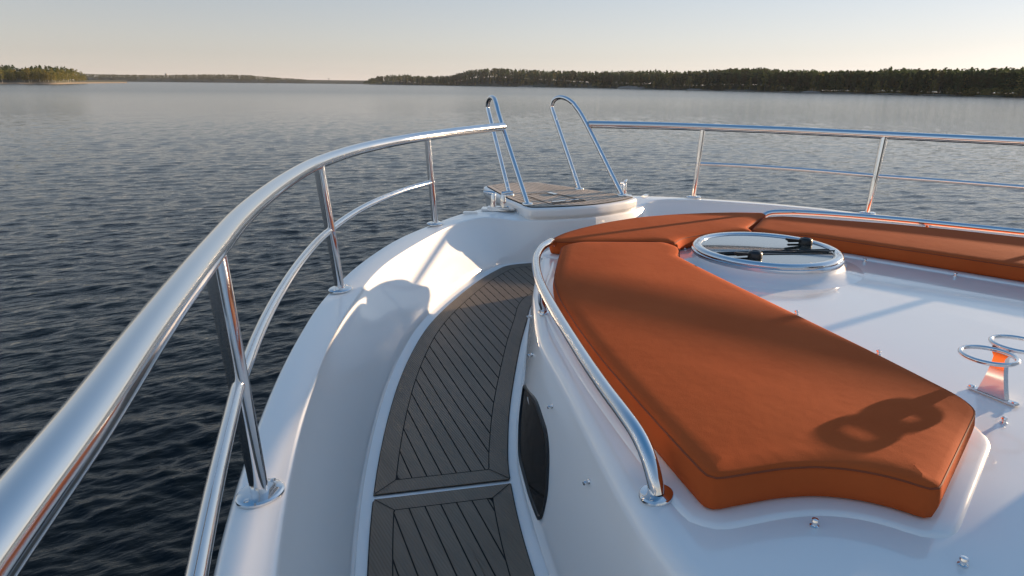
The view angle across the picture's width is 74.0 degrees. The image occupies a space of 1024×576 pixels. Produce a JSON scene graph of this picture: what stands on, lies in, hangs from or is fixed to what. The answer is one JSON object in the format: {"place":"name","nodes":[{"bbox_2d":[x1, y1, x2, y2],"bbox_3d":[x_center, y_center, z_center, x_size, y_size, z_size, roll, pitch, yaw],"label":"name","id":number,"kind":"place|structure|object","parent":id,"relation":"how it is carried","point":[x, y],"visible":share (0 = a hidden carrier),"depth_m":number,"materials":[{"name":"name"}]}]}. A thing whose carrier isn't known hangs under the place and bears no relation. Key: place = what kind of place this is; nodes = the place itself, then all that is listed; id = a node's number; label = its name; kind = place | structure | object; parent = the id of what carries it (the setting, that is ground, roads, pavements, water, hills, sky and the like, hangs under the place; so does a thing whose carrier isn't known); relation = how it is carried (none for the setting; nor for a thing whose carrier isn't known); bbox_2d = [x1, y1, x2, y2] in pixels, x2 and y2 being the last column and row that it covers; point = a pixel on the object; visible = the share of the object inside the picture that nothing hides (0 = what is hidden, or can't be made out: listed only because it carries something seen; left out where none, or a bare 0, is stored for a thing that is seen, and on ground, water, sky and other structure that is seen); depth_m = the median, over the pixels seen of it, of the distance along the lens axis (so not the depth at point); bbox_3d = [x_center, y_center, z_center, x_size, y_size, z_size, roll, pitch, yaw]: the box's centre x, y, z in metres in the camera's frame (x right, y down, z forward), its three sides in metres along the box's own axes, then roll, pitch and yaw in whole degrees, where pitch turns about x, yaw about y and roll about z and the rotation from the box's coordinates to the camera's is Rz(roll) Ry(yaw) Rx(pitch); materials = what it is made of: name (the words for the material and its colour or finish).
{"place":"outdoors","nodes":[
{"label":"outdoors","id":0,"kind":"place"},
{"bbox_2d":[0,77,126,82],"bbox_3d":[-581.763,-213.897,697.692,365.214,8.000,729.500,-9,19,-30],"label":"shore land","id":1,"kind":"structure","parent":0,"point":[37,81],"depth_m":496.00,"materials":[{"name":"green plant"}]},
{"bbox_2d":[23,68,32,82],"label":"birch tree","id":2,"kind":"object","parent":1,"relation":"on","point":[26,70],"visible":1,"depth_m":477.26,"materials":[{"name":"green plant"}]},
{"bbox_2d":[34,68,42,79],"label":"birch tree","id":3,"kind":"object","parent":1,"relation":"on","point":[36,71],"visible":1,"depth_m":481.40,"materials":[{"name":"green plant"}]},
{"bbox_2d":[0,68,85,80],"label":"birch grove","id":4,"kind":"object","parent":1,"relation":"on","point":[77,73],"visible":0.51,"depth_m":495.10,"materials":[{"name":"green plant"}]},
{"bbox_2d":[0,82,126,83],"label":"shore sand","id":5,"kind":"structure","parent":0,"point":[56,83],"depth_m":489.16,"materials":[{"name":"beige sand"}]},
{"bbox_2d":[0,69,4,82],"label":"birch tree","id":6,"kind":"object","parent":5,"relation":"on","point":[2,76],"visible":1,"depth_m":468.13,"materials":[{"name":"green plant"}]},
{"bbox_2d":[63,68,70,81],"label":"birch tree","id":7,"kind":"object","parent":5,"relation":"on","point":[65,69],"visible":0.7,"depth_m":545.99,"materials":[{"name":"green plant"}]},
{"bbox_2d":[86,77,392,83],"bbox_3d":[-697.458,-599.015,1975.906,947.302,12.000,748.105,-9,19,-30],"label":"shore land","id":8,"kind":"structure","parent":0,"point":[257,81],"depth_m":1718.36,"materials":[{"name":"green plant"}]},
{"bbox_2d":[0,82,1023,575],"bbox_3d":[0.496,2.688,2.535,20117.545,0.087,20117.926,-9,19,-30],"label":"water","id":9,"kind":"structure","parent":0,"point":[118,202],"depth_m":22.51,"materials":[{"name":"blue liquid"}]},
{"bbox_2d":[0,95,1023,575],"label":"motor yacht","id":10,"kind":"object","parent":9,"relation":"on","point":[444,399],"visible":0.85,"depth_m":1.82,"materials":[{"name":"white plastic"}]},
{"bbox_2d":[518,385,549,519],"bbox_3d":[0.053,0.439,2.005,0.066,0.162,0.601,-2,17,-7],"label":"side window","id":11,"kind":"structure","parent":10,"relation":"in","point":[533,441],"depth_m":1.93,"materials":[{"name":"black glass"}]},
{"bbox_2d":[549,212,765,253],"bbox_3d":[0.830,-0.290,3.511,1.486,0.072,0.561,-9,19,-30],"label":"sun pad cushion","id":12,"kind":"object","parent":10,"relation":"on","point":[681,231],"visible":0.89,"depth_m":3.41,"materials":[{"name":"orange fabric"}]},
{"bbox_2d":[553,242,975,517],"bbox_3d":[0.544,0.110,2.199,0.766,0.091,2.040,-3,17,-11],"label":"sun pad cushion","id":13,"kind":"object","parent":10,"relation":"on","point":[730,394],"visible":0.97,"depth_m":1.61,"materials":[{"name":"orange fabric"}]},
{"bbox_2d":[752,216,1023,281],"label":"sun pad cushion","id":14,"kind":"object","parent":10,"relation":"on","point":[994,255],"visible":0.96,"depth_m":3.19,"materials":[{"name":"orange fabric"}]},
{"bbox_2d":[0,0,1023,84],"label":"sky","id":15,"kind":"structure","parent":0,"point":[362,40],"materials":[{"name":"grey"}]},
{"bbox_2d":[374,77,1022,96],"bbox_3d":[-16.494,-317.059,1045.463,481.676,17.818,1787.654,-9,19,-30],"label":"shore land","id":16,"kind":"structure","parent":0,"point":[539,84],"depth_m":903.37,"materials":[{"name":"green plant"}]},
{"bbox_2d":[617,86,642,88],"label":"shore rock","id":17,"kind":"object","parent":16,"relation":"on","point":[625,87],"visible":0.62,"depth_m":722.70,"materials":[{"name":"grey stone"}]},
{"bbox_2d":[657,74,663,88],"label":"spruce tree","id":18,"kind":"object","parent":16,"relation":"on","point":[659,80],"visible":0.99,"depth_m":681.11,"materials":[{"name":"green plant"}]},
{"bbox_2d":[670,74,675,88],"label":"spruce tree","id":19,"kind":"object","parent":16,"relation":"on","point":[672,84],"visible":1,"depth_m":660.27,"materials":[{"name":"green plant"}]},
{"bbox_2d":[676,74,679,87],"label":"spruce tree","id":20,"kind":"object","parent":16,"relation":"on","point":[678,81],"visible":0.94,"depth_m":655.12,"materials":[{"name":"green plant"}]},
{"bbox_2d":[680,74,683,88],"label":"spruce tree","id":21,"kind":"object","parent":16,"relation":"on","point":[681,84],"visible":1,"depth_m":646.03,"materials":[{"name":"green plant"}]},
{"bbox_2d":[692,74,697,87],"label":"spruce tree","id":22,"kind":"object","parent":16,"relation":"on","point":[696,79],"visible":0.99,"depth_m":629.47,"materials":[{"name":"green plant"}]},
{"bbox_2d":[372,71,1023,96],"bbox_3d":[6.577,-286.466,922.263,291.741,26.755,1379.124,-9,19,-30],"label":"birch forest","id":23,"kind":"object","parent":16,"relation":"on","point":[966,91],"visible":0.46,"depth_m":428.98,"materials":[{"name":"green plant"}]},
{"bbox_2d":[712,75,718,87],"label":"spruce tree","id":24,"kind":"object","parent":16,"relation":"on","point":[716,80],"visible":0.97,"depth_m":601.72,"materials":[{"name":"green plant"}]},
{"bbox_2d":[723,76,727,89],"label":"spruce tree","id":25,"kind":"object","parent":16,"relation":"on","point":[725,83],"visible":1,"depth_m":586.74,"materials":[{"name":"green plant"}]},
{"bbox_2d":[771,75,776,89],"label":"spruce tree","id":26,"kind":"object","parent":16,"relation":"on","point":[774,81],"visible":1,"depth_m":514.00,"materials":[{"name":"green plant"}]},
{"bbox_2d":[777,73,782,85],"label":"pine tree","id":27,"kind":"object","parent":16,"relation":"on","point":[780,76],"visible":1,"depth_m":507.65,"materials":[{"name":"green plant"}]},
{"bbox_2d":[781,77,789,89],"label":"spruce tree","id":28,"kind":"object","parent":16,"relation":"on","point":[786,83],"visible":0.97,"depth_m":495.29,"materials":[{"name":"green plant"}]},
{"bbox_2d":[783,72,790,89],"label":"pine tree","id":29,"kind":"object","parent":16,"relation":"on","point":[786,75],"visible":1,"depth_m":493.67,"materials":[{"name":"green plant"}]},
{"bbox_2d":[794,71,803,89],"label":"spruce tree","id":30,"kind":"object","parent":16,"relation":"on","point":[800,80],"visible":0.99,"depth_m":472.45,"materials":[{"name":"green plant"}]},
{"bbox_2d":[800,73,806,88],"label":"spruce tree","id":31,"kind":"object","parent":16,"relation":"on","point":[804,80],"visible":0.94,"depth_m":474.60,"materials":[{"name":"green plant"}]},
{"bbox_2d":[804,72,811,89],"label":"spruce tree","id":32,"kind":"object","parent":16,"relation":"on","point":[808,79],"visible":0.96,"depth_m":474.36,"materials":[{"name":"green plant"}]},
{"bbox_2d":[815,74,823,90],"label":"spruce tree","id":33,"kind":"object","parent":16,"relation":"on","point":[820,82],"visible":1,"depth_m":459.77,"materials":[{"name":"green plant"}]},
{"bbox_2d":[820,71,828,90],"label":"spruce tree","id":34,"kind":"object","parent":16,"relation":"on","point":[825,78],"visible":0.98,"depth_m":459.03,"materials":[{"name":"green plant"}]},
{"bbox_2d":[825,74,835,91],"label":"spruce tree","id":35,"kind":"object","parent":16,"relation":"on","point":[831,82],"visible":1,"depth_m":448.94,"materials":[{"name":"green plant"}]},
{"bbox_2d":[832,72,842,91],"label":"spruce tree","id":36,"kind":"object","parent":16,"relation":"on","point":[838,82],"visible":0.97,"depth_m":446.47,"materials":[{"name":"green plant"}]},
{"bbox_2d":[863,70,871,92],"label":"spruce tree","id":37,"kind":"object","parent":16,"relation":"on","point":[869,74],"visible":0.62,"depth_m":430.99,"materials":[{"name":"green plant"}]},
{"bbox_2d":[864,76,872,90],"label":"spruce tree","id":38,"kind":"object","parent":16,"relation":"on","point":[869,83],"visible":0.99,"depth_m":425.58,"materials":[{"name":"green plant"}]},
{"bbox_2d":[870,75,877,91],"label":"spruce tree","id":39,"kind":"object","parent":16,"relation":"on","point":[875,81],"visible":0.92,"depth_m":421.75,"materials":[{"name":"green plant"}]},
{"bbox_2d":[885,71,893,89],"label":"spruce tree","id":40,"kind":"object","parent":16,"relation":"on","point":[889,77],"visible":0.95,"depth_m":410.66,"materials":[{"name":"green plant"}]},
{"bbox_2d":[900,73,907,90],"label":"spruce tree","id":41,"kind":"object","parent":16,"relation":"on","point":[903,83],"visible":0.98,"depth_m":399.25,"materials":[{"name":"green plant"}]},
{"bbox_2d":[922,73,928,90],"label":"spruce tree","id":42,"kind":"object","parent":16,"relation":"on","point":[925,79],"visible":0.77,"depth_m":388.36,"materials":[{"name":"green plant"}]},
{"bbox_2d":[923,69,935,91],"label":"spruce tree","id":43,"kind":"object","parent":16,"relation":"on","point":[932,75],"visible":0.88,"depth_m":382.39,"materials":[{"name":"green plant"}]},
{"bbox_2d":[930,80,937,93],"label":"birch tree","id":44,"kind":"object","parent":16,"relation":"on","point":[934,81],"visible":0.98,"depth_m":374.69,"materials":[{"name":"green plant"}]},
{"bbox_2d":[936,76,945,91],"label":"spruce tree","id":45,"kind":"object","parent":16,"relation":"on","point":[940,89],"visible":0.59,"depth_m":378.22,"materials":[{"name":"green plant"}]},
{"bbox_2d":[936,70,946,93],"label":"pine tree","id":46,"kind":"object","parent":16,"relation":"on","point":[941,76],"visible":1,"depth_m":369.13,"materials":[{"name":"green plant"}]},
{"bbox_2d":[940,71,952,92],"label":"spruce tree","id":47,"kind":"object","parent":16,"relation":"on","point":[949,75],"visible":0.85,"depth_m":369.44,"materials":[{"name":"green plant"}]},
{"bbox_2d":[949,74,957,91],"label":"spruce tree","id":48,"kind":"object","parent":16,"relation":"on","point":[955,77],"visible":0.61,"depth_m":365.38,"materials":[{"name":"green plant"}]},
{"bbox_2d":[952,71,963,93],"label":"spruce tree","id":49,"kind":"object","parent":16,"relation":"on","point":[959,84],"visible":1,"depth_m":356.53,"materials":[{"name":"green plant"}]},
{"bbox_2d":[960,71,967,92],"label":"spruce tree","id":50,"kind":"object","parent":16,"relation":"on","point":[964,76],"visible":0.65,"depth_m":360.58,"materials":[{"name":"green plant"}]},
{"bbox_2d":[964,73,973,90],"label":"spruce tree","id":51,"kind":"object","parent":16,"relation":"on","point":[968,84],"visible":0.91,"depth_m":356.63,"materials":[{"name":"green plant"}]},
{"bbox_2d":[719,90,955,95],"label":"shore sand","id":52,"kind":"structure","parent":0,"point":[857,93],"depth_m":423.98,"materials":[{"name":"beige sand"}]},
{"bbox_2d":[0,65,1023,96],"bbox_3d":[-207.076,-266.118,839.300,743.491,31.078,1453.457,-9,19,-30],"label":"pine forest","id":53,"kind":"object","parent":52,"relation":"on","point":[907,91],"visible":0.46,"depth_m":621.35,"materials":[{"name":"green plant"}]},
{"bbox_2d":[801,91,820,92],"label":"shore rock","id":54,"kind":"object","parent":52,"relation":"on","point":[810,92],"visible":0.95,"depth_m":459.24,"materials":[{"name":"grey stone"}]},
{"bbox_2d":[909,72,919,94],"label":"spruce tree","id":55,"kind":"object","parent":52,"relation":"on","point":[915,83],"visible":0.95,"depth_m":388.88,"materials":[{"name":"green plant"}]},
{"bbox_3d":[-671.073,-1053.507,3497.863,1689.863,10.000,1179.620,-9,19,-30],"label":"far shore land","id":56,"kind":"structure","parent":0,"visible":0},
{"bbox_2d":[81,74,308,81],"bbox_3d":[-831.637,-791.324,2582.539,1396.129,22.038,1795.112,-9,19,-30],"label":"forest","id":57,"kind":"object","parent":56,"relation":"on","point":[204,76],"visible":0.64,"depth_m":1718.17,"materials":[{"name":"green plant"}]}
]}

